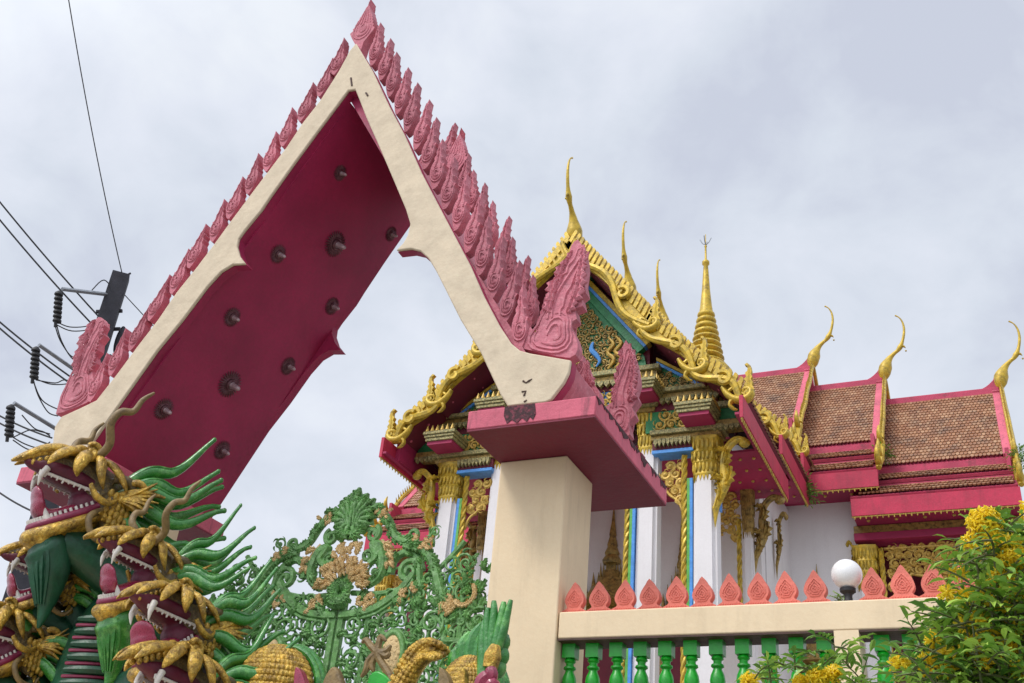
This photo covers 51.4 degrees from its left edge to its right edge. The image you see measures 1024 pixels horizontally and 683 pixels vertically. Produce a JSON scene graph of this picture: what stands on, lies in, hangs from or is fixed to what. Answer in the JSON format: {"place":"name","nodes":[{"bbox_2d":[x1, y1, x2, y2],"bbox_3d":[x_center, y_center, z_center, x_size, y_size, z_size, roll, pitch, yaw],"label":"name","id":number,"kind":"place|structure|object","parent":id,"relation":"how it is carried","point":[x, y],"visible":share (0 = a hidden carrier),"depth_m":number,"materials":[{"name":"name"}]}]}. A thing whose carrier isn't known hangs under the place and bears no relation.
{"place":"outdoors","nodes":[
{"label":"outdoors","id":0,"kind":"place"},
{"bbox_2d":[0,0,1023,682],"label":"sky","id":1,"kind":"structure","parent":0,"point":[861,160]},
{"bbox_2d":[362,157,1023,682],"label":"temple hall","id":2,"kind":"structure","parent":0,"point":[730,455],"depth_m":18.96,"materials":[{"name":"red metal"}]},
{"bbox_2d":[582,510,627,682],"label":"window","id":3,"kind":"structure","parent":2,"relation":"in","point":[611,578],"depth_m":18.86,"materials":[{"name":"gold"}]},
{"bbox_2d":[659,516,686,682],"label":"door","id":4,"kind":"structure","parent":2,"relation":"in","point":[676,664],"depth_m":17.91,"materials":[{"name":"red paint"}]},
{"bbox_2d":[799,471,826,508],"bbox_3d":[5.582,2.764,20.246,0.690,0.691,0.690,12,-31,-11],"label":"roof weed","id":5,"kind":"object","parent":2,"relation":"on","point":[809,493],"visible":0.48,"depth_m":20.14,"materials":[{"name":"green plant"}]},
{"bbox_2d":[802,564,833,673],"bbox_3d":[5.645,6.151,19.261,1.120,4.370,0.868,-9,-33,23],"label":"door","id":6,"kind":"structure","parent":2,"relation":"in","point":[812,647],"depth_m":19.31,"materials":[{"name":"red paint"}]},
{"bbox_2d":[872,441,896,464],"bbox_3d":[7.339,2.160,21.006,0.614,0.419,0.321,21,-33,-24],"label":"roof weed","id":7,"kind":"object","parent":2,"relation":"on","point":[888,455],"visible":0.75,"depth_m":20.99,"materials":[{"name":"green plant"}]},
{"bbox_2d":[1003,443,1023,471],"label":"roof weed","id":8,"kind":"object","parent":2,"relation":"on","point":[1021,448],"visible":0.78,"depth_m":19.44,"materials":[{"name":"green plant"}]},
{"bbox_3d":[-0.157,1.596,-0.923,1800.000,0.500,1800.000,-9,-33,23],"label":"ground","id":9,"kind":"structure","parent":0,"visible":0},
{"bbox_2d":[2,270,130,600],"bbox_3d":[-11.790,5.075,24.583,0.880,16.986,2.585,-9,-33,23],"label":"utility pole","id":10,"kind":"object","parent":9,"relation":"on","point":[110,310],"visible":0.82,"depth_m":27.00,"materials":[{"name":"concrete"}]},
{"bbox_2d":[0,492,29,510],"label":"power cable","id":11,"kind":"object","parent":10,"relation":"attached to","point":[20,505],"visible":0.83,"depth_m":25.88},
{"bbox_2d":[0,423,46,443],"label":"power cable","id":12,"kind":"object","parent":10,"relation":"attached to","point":[26,435],"visible":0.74,"depth_m":26.37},
{"bbox_2d":[0,415,52,438],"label":"power cable","id":13,"kind":"object","parent":10,"relation":"attached to","point":[28,428],"visible":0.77,"depth_m":26.50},
{"bbox_2d":[0,328,66,381],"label":"power cable","id":14,"kind":"object","parent":10,"relation":"attached to","point":[27,351],"visible":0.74,"depth_m":27.24,"materials":[{"name":"black rubber"}]},
{"bbox_2d":[0,321,69,376],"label":"power cable","id":15,"kind":"object","parent":10,"relation":"attached to","point":[29,346],"visible":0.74,"depth_m":27.32,"materials":[{"name":"black rubber"}]},
{"bbox_2d":[0,219,90,322],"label":"power cable","id":16,"kind":"object","parent":10,"relation":"attached to","point":[47,275],"visible":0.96,"depth_m":27.89,"materials":[{"name":"black rubber"}]},
{"bbox_2d":[0,201,97,315],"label":"power cable","id":17,"kind":"object","parent":10,"relation":"attached to","point":[44,255],"visible":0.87,"depth_m":28.11,"materials":[{"name":"black rubber"}]},
{"bbox_2d":[68,0,121,271],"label":"power cable","id":18,"kind":"object","parent":10,"relation":"attached to","point":[92,132],"visible":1,"depth_m":27.99,"materials":[{"name":"black rubber"}]},
{"bbox_2d":[125,295,153,325],"bbox_3d":[-9.682,0.386,30.995,0.024,1.080,5.311,-9,-33,23],"label":"power cable","id":19,"kind":"object","parent":10,"relation":"attached to","point":[135,306],"visible":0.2,"depth_m":29.59,"materials":[{"name":"grey rubber"}]},
{"bbox_2d":[0,392,300,682],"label":"naga statue","id":20,"kind":"object","parent":9,"relation":"on","point":[122,584],"visible":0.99,"depth_m":9.32,"materials":[{"name":"green paint"}]},
{"bbox_2d":[16,0,667,682],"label":"temple gate","id":21,"kind":"structure","parent":9,"relation":"on","point":[234,346],"depth_m":11.97,"materials":[{"name":"red paint"}]},
{"bbox_2d":[209,487,490,682],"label":"ornamental gate","id":22,"kind":"structure","parent":21,"relation":"attached to","point":[355,514],"depth_m":10.93,"materials":[{"name":"green metal"}]},
{"bbox_2d":[242,599,512,682],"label":"dragon statue","id":23,"kind":"object","parent":9,"relation":"on","point":[479,653],"visible":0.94,"depth_m":7.38,"materials":[{"name":"gold paint"}]},
{"bbox_2d":[736,629,878,682],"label":"flowering shrub","id":24,"kind":"object","parent":9,"relation":"on","point":[818,672],"visible":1,"depth_m":5.23,"materials":[{"name":"green plant"}]},
{"bbox_2d":[850,501,1023,682],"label":"flowering shrub","id":25,"kind":"object","parent":9,"relation":"on","point":[974,634],"visible":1,"depth_m":3.86,"materials":[{"name":"green plant"}]},
{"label":"terrace","id":26,"kind":"structure","parent":9,"relation":"on","visible":0},
{"bbox_2d":[558,563,974,682],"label":"balustrade","id":27,"kind":"object","parent":26,"relation":"on","point":[599,625],"visible":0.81,"depth_m":8.38,"materials":[{"name":"beige paint"}]},
{"bbox_2d":[831,559,862,600],"bbox_3d":[2.603,1.873,8.253,0.236,0.368,0.236,-9,-33,23],"label":"globe lamp","id":28,"kind":"object","parent":27,"relation":"on","point":[846,575],"visible":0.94,"depth_m":8.20,"materials":[{"name":"white glass"}]},
{"bbox_2d":[828,591,853,600],"bbox_3d":[2.709,2.111,8.792,0.236,0.120,0.164,-9,-33,23],"label":"leafy tuft","id":29,"kind":"object","parent":26,"relation":"on","point":[840,598],"visible":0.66,"depth_m":8.78,"materials":[{"name":"green plant"}]}
]}

